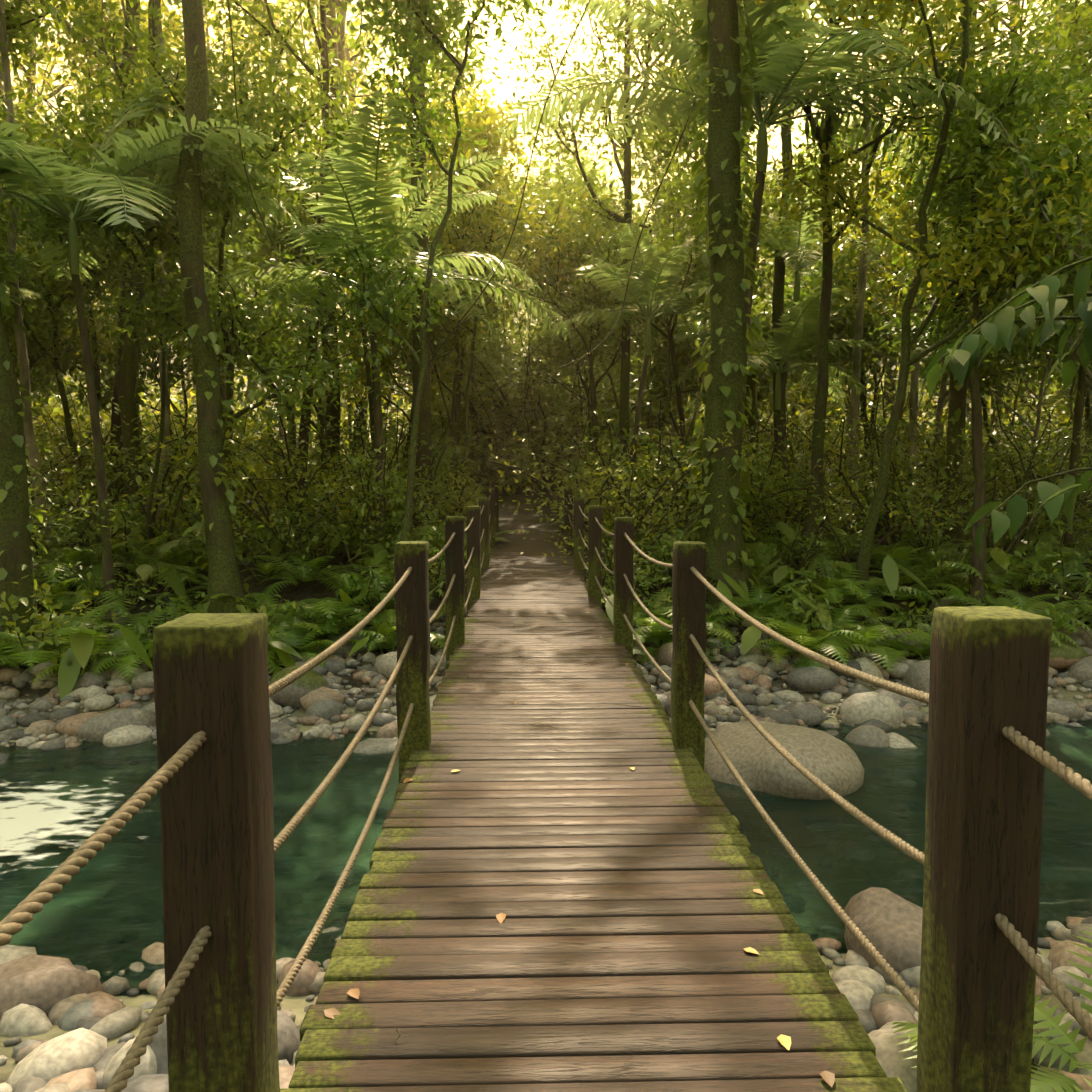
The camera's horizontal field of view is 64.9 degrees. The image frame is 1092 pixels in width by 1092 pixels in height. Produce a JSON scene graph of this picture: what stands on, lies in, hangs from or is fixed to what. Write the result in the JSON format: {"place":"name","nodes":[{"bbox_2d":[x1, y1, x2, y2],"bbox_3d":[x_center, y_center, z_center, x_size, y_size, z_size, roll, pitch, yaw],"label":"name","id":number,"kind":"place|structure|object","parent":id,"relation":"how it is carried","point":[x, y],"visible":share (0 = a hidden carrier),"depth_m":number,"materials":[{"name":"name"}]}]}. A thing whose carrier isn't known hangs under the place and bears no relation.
{"place":"outdoors","nodes":[
{"label":"outdoors","id":0,"kind":"place"},
{"bbox_2d":[0,721,1091,995],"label":"stream water","id":1,"kind":"structure","parent":0,"point":[102,913],"depth_m":7.32,"materials":[{"name":"green liquid"}]},
{"bbox_2d":[0,282,1091,1083],"bbox_3d":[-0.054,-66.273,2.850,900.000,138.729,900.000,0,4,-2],"label":"ground","id":2,"kind":"structure","parent":0,"point":[298,592],"depth_m":14.64,"materials":[{"name":"soil"}]},
{"bbox_2d":[0,0,1091,700],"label":"tree leaves","id":3,"kind":"object","parent":2,"relation":"on","point":[580,294],"depth_m":16.93,"materials":[{"name":"green plant"}]},
{"bbox_2d":[0,0,1091,1091],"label":"foliage","id":4,"kind":"object","parent":2,"relation":"on","point":[423,51],"depth_m":14.74,"materials":[{"name":"green plant"}]},
{"bbox_2d":[0,0,1091,419],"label":"leaf foliage","id":5,"kind":"object","parent":2,"relation":"on","point":[822,70],"depth_m":15.35,"materials":[{"name":"green plant"}]},
{"bbox_2d":[0,597,1091,1091],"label":"river rocks","id":6,"kind":"object","parent":2,"relation":"on","point":[80,1003],"visible":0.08,"depth_m":10.00,"materials":[{"name":"grey stone"}]},
{"bbox_2d":[0,0,1091,636],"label":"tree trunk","id":7,"kind":"object","parent":2,"relation":"on","point":[722,470],"depth_m":14.40,"materials":[{"name":"brown wood"}]},
{"bbox_2d":[0,0,1091,671],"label":"background foliage","id":8,"kind":"object","parent":2,"relation":"on","point":[488,118],"depth_m":19.40,"materials":[{"name":"green plant"}]},
{"bbox_2d":[0,0,1091,666],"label":"shrubs","id":9,"kind":"object","parent":2,"relation":"on","point":[622,404],"depth_m":18.82,"materials":[{"name":"green plant"}]},
{"bbox_2d":[0,0,1091,561],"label":"trunk","id":10,"kind":"object","parent":2,"relation":"on","point":[24,360],"depth_m":18.06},
{"bbox_2d":[71,170,1085,612],"bbox_3d":[-2.456,-5.994,31.308,62.332,11.794,35.894,0,4,-2],"label":"trunk","id":11,"kind":"object","parent":2,"relation":"on","point":[375,414],"depth_m":16.41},
{"bbox_2d":[77,637,1091,1073],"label":"boulders","id":12,"kind":"object","parent":2,"relation":"on","point":[887,923],"visible":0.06,"depth_m":8.57,"materials":[{"name":"grey stone"}]},
{"bbox_2d":[153,478,1052,1091],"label":"bridge posts","id":13,"kind":"object","parent":2,"relation":"on","point":[985,776],"depth_m":1.76,"materials":[{"name":"brown wood"}]},
{"bbox_2d":[0,485,1091,1091],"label":"bridge ropes","id":14,"kind":"object","parent":13,"relation":"on","point":[24,911],"visible":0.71,"depth_m":2.27,"materials":[{"name":"beige fabric"}]},
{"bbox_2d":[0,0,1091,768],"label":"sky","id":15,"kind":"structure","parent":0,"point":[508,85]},
{"bbox_2d":[280,522,907,1091],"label":"bridge deck planks","id":16,"kind":"object","parent":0,"point":[608,954],"visible":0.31,"depth_m":3.09,"materials":[{"name":"brown wood"}]},
{"bbox_2d":[395,595,661,1043],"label":"deck twigs","id":17,"kind":"object","parent":16,"relation":"on","point":[397,1030],"visible":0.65,"depth_m":5.70,"materials":[{"name":"brown plant"}]},
{"bbox_2d":[324,574,834,1086],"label":"fallen leaves","id":18,"kind":"object","parent":16,"relation":"on","point":[784,1042],"visible":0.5,"depth_m":2.52,"materials":[{"name":"yellow plant"}]},
{"bbox_2d":[920,182,1091,560],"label":"leafy branch","id":19,"kind":"object","parent":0,"point":[998,329],"depth_m":4.88,"materials":[{"name":"green plant"}]}
]}

